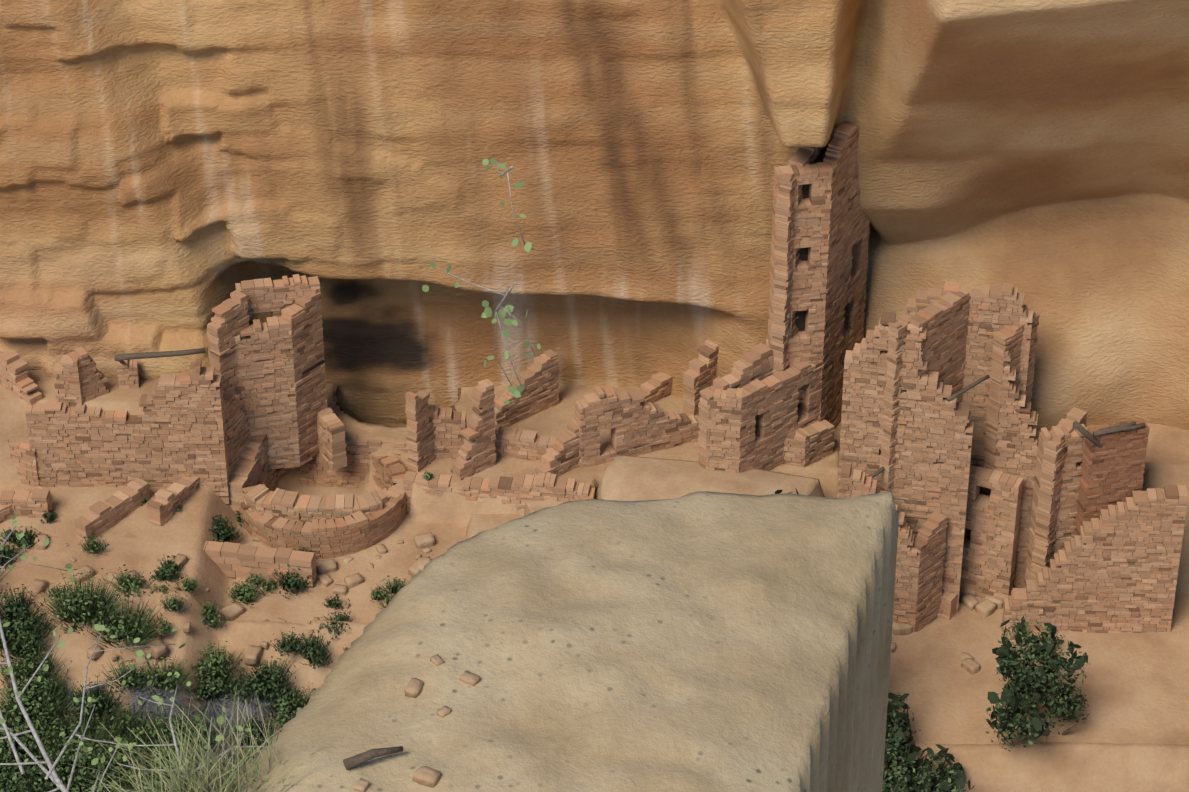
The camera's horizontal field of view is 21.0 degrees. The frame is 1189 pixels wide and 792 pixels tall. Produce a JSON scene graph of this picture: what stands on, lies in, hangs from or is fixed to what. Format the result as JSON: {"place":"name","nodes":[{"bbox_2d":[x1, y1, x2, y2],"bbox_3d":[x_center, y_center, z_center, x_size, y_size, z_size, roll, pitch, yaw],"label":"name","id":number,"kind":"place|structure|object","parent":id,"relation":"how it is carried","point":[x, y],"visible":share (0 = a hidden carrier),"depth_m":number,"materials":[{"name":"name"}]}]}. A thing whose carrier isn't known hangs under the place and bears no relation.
{"place":"outdoors","nodes":[
{"label":"outdoors","id":0,"kind":"place"},
{"bbox_2d":[0,158,540,791],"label":"shrub","id":1,"kind":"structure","parent":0,"point":[52,776],"depth_m":9.02,"materials":[{"name":"green plant"}]},
{"bbox_2d":[317,407,346,469],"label":"pillar","id":2,"kind":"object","parent":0,"point":[331,429],"visible":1,"depth_m":81.85,"materials":[{"name":"brown stone"}]},
{"bbox_2d":[223,491,898,791],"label":"rim ledge rock","id":3,"kind":"object","parent":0,"point":[703,641],"visible":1,"depth_m":7.31,"materials":[{"name":"stone"}]},
{"bbox_2d":[65,686,329,791],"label":"grass clump","id":4,"kind":"object","parent":3,"relation":"on","point":[211,779],"visible":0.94,"depth_m":6.94,"materials":[{"name":"green plant"}]},
{"bbox_2d":[354,778,369,791],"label":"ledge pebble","id":5,"kind":"object","parent":3,"relation":"on","point":[362,785],"visible":1,"depth_m":6.87,"materials":[{"name":"stone"}]},
{"bbox_2d":[343,746,403,769],"bbox_3d":[-0.478,0.777,6.936,0.135,0.029,0.024,-14,37,-19],"label":"ledge twig","id":6,"kind":"object","parent":3,"relation":"on","point":[355,760],"visible":0.94,"depth_m":6.92,"materials":[{"name":"wood"}]},
{"bbox_2d":[404,678,423,697],"bbox_3d":[-0.402,0.654,7.165,0.034,0.027,0.051,10,36,14],"label":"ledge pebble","id":7,"kind":"object","parent":3,"relation":"on","point":[413,688],"visible":1,"depth_m":7.15,"materials":[{"name":"stone"}]},
{"bbox_2d":[412,766,440,787],"bbox_3d":[-0.362,0.820,6.903,0.056,0.026,0.040,17,39,23],"label":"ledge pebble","id":8,"kind":"object","parent":3,"relation":"on","point":[426,776],"visible":0.94,"depth_m":6.89,"materials":[{"name":"stone"}]},
{"bbox_2d":[430,654,443,665],"bbox_3d":[-0.355,0.599,7.226,0.021,0.018,0.030,-20,40,-26],"label":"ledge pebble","id":9,"kind":"object","parent":3,"relation":"on","point":[437,660],"visible":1,"depth_m":7.22,"materials":[{"name":"stone"}]},
{"bbox_2d":[437,706,451,717],"bbox_3d":[-0.332,0.700,7.084,0.022,0.019,0.028,29,44,35],"label":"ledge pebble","id":10,"kind":"object","parent":3,"relation":"on","point":[443,711],"visible":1,"depth_m":7.08,"materials":[{"name":"stone"}]},
{"bbox_2d":[459,671,480,685],"bbox_3d":[-0.279,0.637,7.182,0.041,0.024,0.030,21,40,27],"label":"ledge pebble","id":11,"kind":"object","parent":3,"relation":"on","point":[469,678],"visible":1,"depth_m":7.17,"materials":[{"name":"stone"}]},
{"bbox_2d":[0,0,1188,430],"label":"cliff wall","id":12,"kind":"structure","parent":0,"point":[172,172],"depth_m":79.23,"materials":[{"name":"stone"}]},
{"bbox_2d":[0,370,1188,791],"bbox_3d":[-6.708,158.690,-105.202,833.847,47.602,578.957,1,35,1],"label":"terrain","id":13,"kind":"structure","parent":0,"point":[1130,732],"depth_m":79.78,"materials":[{"name":"beige sand"}]},
{"bbox_2d":[0,350,42,404],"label":"wall","id":14,"kind":"structure","parent":13,"relation":"on","point":[16,380],"depth_m":79.72,"materials":[{"name":"stone"}]},
{"bbox_2d":[0,486,42,522],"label":"wall","id":15,"kind":"structure","parent":13,"relation":"on","point":[6,511],"depth_m":79.66,"materials":[{"name":"stone"}]},
{"bbox_2d":[6,439,39,486],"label":"wall","id":16,"kind":"structure","parent":13,"relation":"on","point":[23,454],"depth_m":80.43,"materials":[{"name":"stone"}]},
{"bbox_2d":[0,488,51,518],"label":"wall","id":17,"kind":"structure","parent":13,"relation":"on","point":[34,504],"depth_m":79.67,"materials":[{"name":"stone"}]},
{"bbox_2d":[24,579,46,595],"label":"rubble","id":18,"kind":"object","parent":13,"relation":"on","point":[35,586],"visible":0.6,"depth_m":77.62,"materials":[{"name":"stone"}]},
{"bbox_2d":[34,533,48,549],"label":"rubble","id":19,"kind":"object","parent":13,"relation":"on","point":[42,538],"visible":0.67,"depth_m":78.94,"materials":[{"name":"stone"}]},
{"bbox_2d":[53,354,82,407],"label":"wall","id":20,"kind":"structure","parent":13,"relation":"on","point":[67,383],"depth_m":79.32,"materials":[{"name":"stone"}]},
{"bbox_2d":[70,565,94,583],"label":"rubble","id":21,"kind":"object","parent":13,"relation":"on","point":[85,568],"visible":0.48,"depth_m":78.04,"materials":[{"name":"stone"}]},
{"bbox_2d":[69,347,108,401],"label":"wall","id":22,"kind":"structure","parent":13,"relation":"on","point":[93,380],"depth_m":79.50,"materials":[{"name":"stone"}]},
{"bbox_2d":[86,644,102,659],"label":"rubble","id":23,"kind":"object","parent":13,"relation":"on","point":[98,654],"visible":0.92,"depth_m":76.59,"materials":[{"name":"stone"}]},
{"bbox_2d":[74,478,149,543],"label":"wall","id":24,"kind":"structure","parent":13,"relation":"on","point":[99,517],"depth_m":79.49,"materials":[{"name":"stone"}]},
{"bbox_2d":[105,572,120,585],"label":"rubble","id":25,"kind":"object","parent":13,"relation":"on","point":[109,577],"visible":0.48,"depth_m":77.93,"materials":[{"name":"stone"}]},
{"bbox_2d":[25,358,229,503],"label":"front wall","id":26,"kind":"structure","parent":13,"relation":"on","point":[171,432],"depth_m":79.91,"materials":[{"name":"stone"}]},
{"bbox_2d":[117,359,138,388],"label":"wall","id":27,"kind":"structure","parent":13,"relation":"on","point":[128,375],"depth_m":80.01,"materials":[{"name":"stone"}]},
{"bbox_2d":[114,348,205,360],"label":"beam","id":28,"kind":"structure","parent":27,"relation":"on","point":[121,357],"depth_m":78.13,"materials":[{"name":"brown wood"}]},
{"bbox_2d":[146,635,166,659],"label":"rubble","id":29,"kind":"object","parent":13,"relation":"on","point":[160,651],"visible":0.79,"depth_m":76.52,"materials":[{"name":"stone"}]},
{"bbox_2d":[146,474,198,525],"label":"wall","id":30,"kind":"structure","parent":13,"relation":"on","point":[161,507],"depth_m":79.73,"materials":[{"name":"stone"}]},
{"bbox_2d":[61,671,287,790],"bbox_3d":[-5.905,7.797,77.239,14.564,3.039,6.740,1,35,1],"label":"shrub","id":31,"kind":"object","parent":13,"relation":"on","point":[147,693],"visible":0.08,"depth_m":76.28,"materials":[{"name":"plant"}]},
{"bbox_2d":[172,553,186,568],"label":"rubble","id":32,"kind":"object","parent":13,"relation":"on","point":[179,558],"visible":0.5,"depth_m":78.48,"materials":[{"name":"stone"}]},
{"bbox_2d":[183,622,190,632],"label":"rubble","id":33,"kind":"object","parent":13,"relation":"on","point":[187,627],"visible":1,"depth_m":76.88,"materials":[{"name":"stone"}]},
{"bbox_2d":[120,533,316,587],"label":"wall","id":34,"kind":"structure","parent":13,"relation":"on","point":[237,561],"depth_m":79.15,"materials":[{"name":"stone"}]},
{"bbox_2d":[207,290,248,394],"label":"tower","id":35,"kind":"structure","parent":13,"relation":"on","point":[230,315],"depth_m":79.58,"materials":[{"name":"stone"}]},
{"bbox_2d":[220,601,243,620],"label":"rubble","id":36,"kind":"object","parent":13,"relation":"on","point":[233,611],"visible":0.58,"depth_m":78.42,"materials":[{"name":"stone"}]},
{"bbox_2d":[223,391,250,475],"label":"stone wall","id":37,"kind":"structure","parent":13,"relation":"on","point":[238,431],"depth_m":80.72,"materials":[{"name":"stone"}]},
{"bbox_2d":[244,645,261,665],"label":"rubble","id":38,"kind":"object","parent":13,"relation":"on","point":[254,652],"visible":0.94,"depth_m":77.34,"materials":[{"name":"stone"}]},
{"bbox_2d":[207,316,299,469],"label":"tower","id":39,"kind":"structure","parent":13,"relation":"on","point":[265,384],"depth_m":80.73,"materials":[{"name":"stone"}]},
{"bbox_2d":[235,274,326,401],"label":"tower","id":40,"kind":"structure","parent":13,"relation":"on","point":[275,297],"depth_m":80.05,"materials":[{"name":"stone"}]},
{"bbox_2d":[302,359,324,374],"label":"wooden beam","id":41,"kind":"structure","parent":40,"relation":"attached to","point":[314,366],"depth_m":81.21,"materials":[{"name":"brown wood"}]},
{"bbox_2d":[295,629,312,640],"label":"rubble","id":42,"kind":"object","parent":13,"relation":"on","point":[305,632],"visible":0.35,"depth_m":77.84,"materials":[{"name":"stone"}]},
{"bbox_2d":[281,289,327,465],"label":"tower","id":43,"kind":"structure","parent":13,"relation":"on","point":[303,316],"depth_m":81.04,"materials":[{"name":"stone"}]},
{"bbox_2d":[228,432,382,521],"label":"kiva wall","id":44,"kind":"structure","parent":13,"relation":"on","point":[252,479],"depth_m":80.50,"materials":[{"name":"stone"}]},
{"bbox_2d":[239,452,405,558],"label":"kiva","id":45,"kind":"structure","parent":13,"relation":"on","point":[355,532],"depth_m":80.14,"materials":[{"name":"stone"}]},
{"bbox_2d":[318,573,332,586],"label":"rubble","id":46,"kind":"object","parent":13,"relation":"on","point":[325,579],"visible":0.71,"depth_m":79.40,"materials":[{"name":"stone"}]},
{"bbox_2d":[316,559,336,573],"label":"rubble","id":47,"kind":"object","parent":13,"relation":"on","point":[326,566],"visible":0.73,"depth_m":79.69,"materials":[{"name":"stone"}]},
{"bbox_2d":[333,584,347,595],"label":"rubble","id":48,"kind":"object","parent":13,"relation":"on","point":[340,589],"visible":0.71,"depth_m":79.11,"materials":[{"name":"stone"}]},
{"bbox_2d":[297,432,408,488],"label":"terrace wall","id":49,"kind":"structure","parent":13,"relation":"on","point":[317,470],"depth_m":82.95,"materials":[{"name":"brown stone"}]},
{"bbox_2d":[344,573,363,588],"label":"rubble","id":50,"kind":"object","parent":13,"relation":"on","point":[353,580],"visible":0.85,"depth_m":79.33,"materials":[{"name":"stone"}]},
{"bbox_2d":[375,544,386,553],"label":"rubble","id":51,"kind":"object","parent":13,"relation":"on","point":[381,549],"visible":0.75,"depth_m":80.27,"materials":[{"name":"stone"}]},
{"bbox_2d":[375,479,406,504],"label":"kiva stub","id":52,"kind":"object","parent":13,"relation":"on","point":[396,488],"visible":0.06,"depth_m":81.11,"materials":[{"name":"stone"}]},
{"bbox_2d":[332,384,460,424],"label":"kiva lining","id":53,"kind":"object","parent":13,"relation":"on","point":[335,394],"visible":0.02,"depth_m":84.05,"materials":[{"name":"stone"}]},
{"bbox_2d":[408,559,420,575],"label":"rubble","id":54,"kind":"object","parent":13,"relation":"on","point":[414,569],"visible":0.46,"depth_m":79.63,"materials":[{"name":"stone"}]},
{"bbox_2d":[405,390,435,471],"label":"wall stub","id":55,"kind":"object","parent":13,"relation":"on","point":[419,411],"visible":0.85,"depth_m":80.84,"materials":[{"name":"brown stone"}]},
{"bbox_2d":[414,532,434,548],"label":"rubble","id":56,"kind":"object","parent":13,"relation":"on","point":[424,540],"visible":0.85,"depth_m":80.45,"materials":[{"name":"stone"}]},
{"bbox_2d":[418,557,430,570],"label":"rubble","id":57,"kind":"object","parent":13,"relation":"on","point":[422,561],"visible":0.42,"depth_m":79.76,"materials":[{"name":"stone"}]},
{"bbox_2d":[429,404,466,458],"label":"stone wall","id":58,"kind":"structure","parent":13,"relation":"on","point":[449,424],"depth_m":81.33,"materials":[{"name":"stone"}]},
{"bbox_2d":[452,379,495,479],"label":"wall stub","id":59,"kind":"object","parent":13,"relation":"on","point":[476,452],"visible":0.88,"depth_m":80.83,"materials":[{"name":"brown stone"}]},
{"bbox_2d":[466,514,523,538],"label":"boulder","id":60,"kind":"object","parent":13,"relation":"on","point":[477,523],"visible":0.08,"depth_m":80.81,"materials":[{"name":"stone"}]},
{"bbox_2d":[403,471,594,513],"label":"parapet","id":61,"kind":"structure","parent":13,"relation":"on","point":[518,489],"depth_m":80.76,"materials":[{"name":"stone"}]},
{"bbox_2d":[495,424,555,461],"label":"low wall","id":62,"kind":"structure","parent":13,"relation":"on","point":[521,443],"depth_m":81.66,"materials":[{"name":"stone"}]},
{"bbox_2d":[494,349,558,426],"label":"wall stub","id":63,"kind":"object","parent":13,"relation":"on","point":[539,380],"visible":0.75,"depth_m":82.92,"materials":[{"name":"brown stone"}]},
{"bbox_2d":[0,467,1064,791],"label":"green shrubs","id":64,"kind":"object","parent":13,"relation":"on","point":[42,699],"visible":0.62,"depth_m":76.29,"materials":[{"name":"green plant"}]},
{"bbox_2d":[524,500,566,515],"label":"boulder","id":65,"kind":"object","parent":13,"relation":"on","point":[531,507],"visible":0.06,"depth_m":80.59,"materials":[{"name":"stone"}]},
{"bbox_2d":[534,414,579,477],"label":"wall stub","id":66,"kind":"object","parent":13,"relation":"on","point":[561,456],"visible":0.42,"depth_m":80.97,"materials":[{"name":"brown stone"}]},
{"bbox_2d":[575,385,699,467],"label":"stone wall","id":67,"kind":"structure","parent":13,"relation":"on","point":[636,423],"depth_m":81.36,"materials":[{"name":"stone"}]},
{"bbox_2d":[636,372,672,403],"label":"room wall","id":68,"kind":"structure","parent":13,"relation":"on","point":[655,387],"depth_m":83.72,"materials":[{"name":"stone"}]},
{"bbox_2d":[683,339,718,415],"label":"room wall","id":69,"kind":"structure","parent":13,"relation":"on","point":[699,375],"depth_m":82.29,"materials":[{"name":"stone"}]},
{"bbox_2d":[595,455,824,500],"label":"slab boulder","id":70,"kind":"object","parent":13,"relation":"on","point":[630,478],"visible":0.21,"depth_m":80.41,"materials":[{"name":"stone"}]},
{"bbox_2d":[697,339,773,468],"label":"room wall","id":71,"kind":"structure","parent":13,"relation":"on","point":[755,362],"depth_m":80.00,"materials":[{"name":"brown stone"}]},
{"bbox_2d":[736,361,821,472],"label":"stone wall","id":72,"kind":"structure","parent":13,"relation":"on","point":[771,418],"depth_m":80.53,"materials":[{"name":"brown stone"}]},
{"bbox_2d":[783,429,805,466],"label":"stone wall","id":73,"kind":"structure","parent":13,"relation":"on","point":[794,445],"depth_m":81.26,"materials":[{"name":"stone"}]},
{"bbox_2d":[770,143,827,373],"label":"square tower","id":74,"kind":"structure","parent":13,"relation":"on","point":[780,332],"depth_m":78.61,"materials":[{"name":"stone"}]},
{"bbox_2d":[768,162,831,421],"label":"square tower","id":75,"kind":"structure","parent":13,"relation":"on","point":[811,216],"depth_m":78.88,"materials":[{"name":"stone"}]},
{"bbox_2d":[794,146,827,412],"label":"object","id":76,"kind":"object","parent":13,"relation":"on","point":[800,320],"visible":0.07,"depth_m":79.09,"materials":[{"name":"brown"}]},
{"bbox_2d":[795,420,834,467],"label":"stone wall","id":77,"kind":"structure","parent":13,"relation":"on","point":[820,442],"depth_m":81.42,"materials":[{"name":"stone"}]},
{"bbox_2d":[820,121,869,427],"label":"square tower","id":78,"kind":"structure","parent":13,"relation":"on","point":[846,277],"depth_m":80.31,"materials":[{"name":"stone"}]},
{"bbox_2d":[775,488,942,791],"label":"juniper","id":79,"kind":"object","parent":13,"relation":"on","point":[895,752],"visible":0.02,"depth_m":76.79,"materials":[{"name":"green plant"}]},
{"bbox_2d":[839,464,919,631],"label":"stone wall","id":80,"kind":"structure","parent":13,"relation":"on","point":[855,483],"depth_m":80.89,"materials":[{"name":"stone"}]},
{"bbox_2d":[892,622,912,634],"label":"rubble","id":81,"kind":"object","parent":13,"relation":"on","point":[901,629],"visible":0.5,"depth_m":82.08,"materials":[{"name":"stone"}]},
{"bbox_2d":[837,311,973,611],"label":"stone wall","id":82,"kind":"structure","parent":13,"relation":"on","point":[935,455],"depth_m":80.01,"materials":[{"name":"stone"}]},
{"bbox_2d":[947,375,989,401],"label":"beam","id":83,"kind":"structure","parent":82,"relation":"attached to","point":[962,391],"depth_m":79.07,"materials":[{"name":"brown wood"}]},
{"bbox_2d":[883,744,974,791],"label":"shrub","id":84,"kind":"object","parent":13,"relation":"on","point":[946,782],"visible":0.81,"depth_m":76.15,"materials":[{"name":"green plant"}]},
{"bbox_2d":[911,512,947,631],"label":"stone wall","id":85,"kind":"structure","parent":13,"relation":"on","point":[929,545],"depth_m":81.43,"materials":[{"name":"stone"}]},
{"bbox_2d":[938,592,959,619],"bbox_3d":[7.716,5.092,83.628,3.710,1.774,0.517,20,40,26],"label":"stone block","id":86,"kind":"object","parent":13,"relation":"on","point":[947,607],"visible":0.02,"depth_m":82.53,"materials":[{"name":"stone"}]},
{"bbox_2d":[903,281,1032,467],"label":"stone wall","id":87,"kind":"structure","parent":13,"relation":"on","point":[993,310],"depth_m":79.72,"materials":[{"name":"stone"}]},
{"bbox_2d":[961,593,978,610],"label":"rubble","id":88,"kind":"object","parent":13,"relation":"on","point":[969,601],"visible":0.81,"depth_m":83.03,"materials":[{"name":"stone"}]},
{"bbox_2d":[961,658,979,674],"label":"rubble","id":89,"kind":"object","parent":13,"relation":"on","point":[971,666],"visible":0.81,"depth_m":81.10,"materials":[{"name":"stone"}]},
{"bbox_2d":[975,599,996,616],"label":"rubble","id":90,"kind":"object","parent":13,"relation":"on","point":[985,607],"visible":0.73,"depth_m":82.78,"materials":[{"name":"stone"}]},
{"bbox_2d":[960,465,1022,604],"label":"stone wall","id":91,"kind":"structure","parent":13,"relation":"on","point":[990,548],"depth_m":81.97,"materials":[{"name":"stone"}]},
{"bbox_2d":[985,596,1002,608],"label":"rubble","id":92,"kind":"object","parent":13,"relation":"on","point":[999,603],"visible":0.31,"depth_m":82.97,"materials":[{"name":"stone"}]},
{"bbox_2d":[1002,622,1019,639],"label":"rubble","id":93,"kind":"object","parent":13,"relation":"on","point":[1007,625],"visible":0.42,"depth_m":82.01,"materials":[{"name":"stone"}]},
{"bbox_2d":[983,309,1039,469],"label":"stone wall","id":94,"kind":"structure","parent":13,"relation":"on","point":[1009,338],"depth_m":80.03,"materials":[{"name":"stone"}]},
{"bbox_2d":[995,350,1038,587],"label":"stone wall","id":95,"kind":"structure","parent":13,"relation":"on","point":[1017,446],"depth_m":80.85,"materials":[{"name":"stone"}]},
{"bbox_2d":[985,616,1089,750],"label":"shrub","id":96,"kind":"object","parent":13,"relation":"on","point":[1009,660],"depth_m":78.33,"materials":[{"name":"green plant"}]},
{"bbox_2d":[1024,424,1086,587],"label":"stone wall","id":97,"kind":"structure","parent":13,"relation":"on","point":[1071,476],"depth_m":80.99,"materials":[{"name":"stone"}]},
{"bbox_2d":[1030,407,1086,579],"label":"stone wall","id":98,"kind":"structure","parent":13,"relation":"on","point":[1053,462],"depth_m":80.76,"materials":[{"name":"stone"}]},
{"bbox_2d":[1002,485,1187,632],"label":"stepped wall","id":99,"kind":"structure","parent":13,"relation":"on","point":[1114,568],"depth_m":81.25,"materials":[{"name":"stone"}]},
{"bbox_2d":[1075,419,1149,534],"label":"room wall","id":100,"kind":"structure","parent":13,"relation":"on","point":[1112,470],"depth_m":80.19,"materials":[{"name":"stone"}]},
{"bbox_2d":[1073,421,1144,480],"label":"leaning pole","id":101,"kind":"object","parent":100,"relation":"attached to","point":[1082,430],"visible":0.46,"depth_m":79.01,"materials":[{"name":"brown wood"}]},
{"bbox_2d":[1093,423,1144,435],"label":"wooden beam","id":102,"kind":"structure","parent":100,"relation":"on","point":[1114,430],"depth_m":79.35,"materials":[{"name":"grey wood"}]},
{"bbox_2d":[1099,422,1135,430],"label":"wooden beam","id":103,"kind":"structure","parent":102,"relation":"attached to","point":[1121,425],"depth_m":79.39,"materials":[{"name":"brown wood"}]},
{"bbox_2d":[706,388,742,472],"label":"stone wall","id":104,"kind":"structure","parent":0,"point":[723,442],"depth_m":79.91,"materials":[{"name":"brown stone"}]},
{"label":"block floor","id":105,"kind":"structure","parent":0,"visible":0},
{"bbox_2d":[879,300,939,493],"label":"stone wall","id":106,"kind":"structure","parent":105,"relation":"on","point":[898,332],"depth_m":79.34,"materials":[{"name":"stone"}]},
{"bbox_2d":[902,288,968,488],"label":"stone wall","id":107,"kind":"structure","parent":105,"relation":"on","point":[943,321],"depth_m":79.17,"materials":[{"name":"stone"}]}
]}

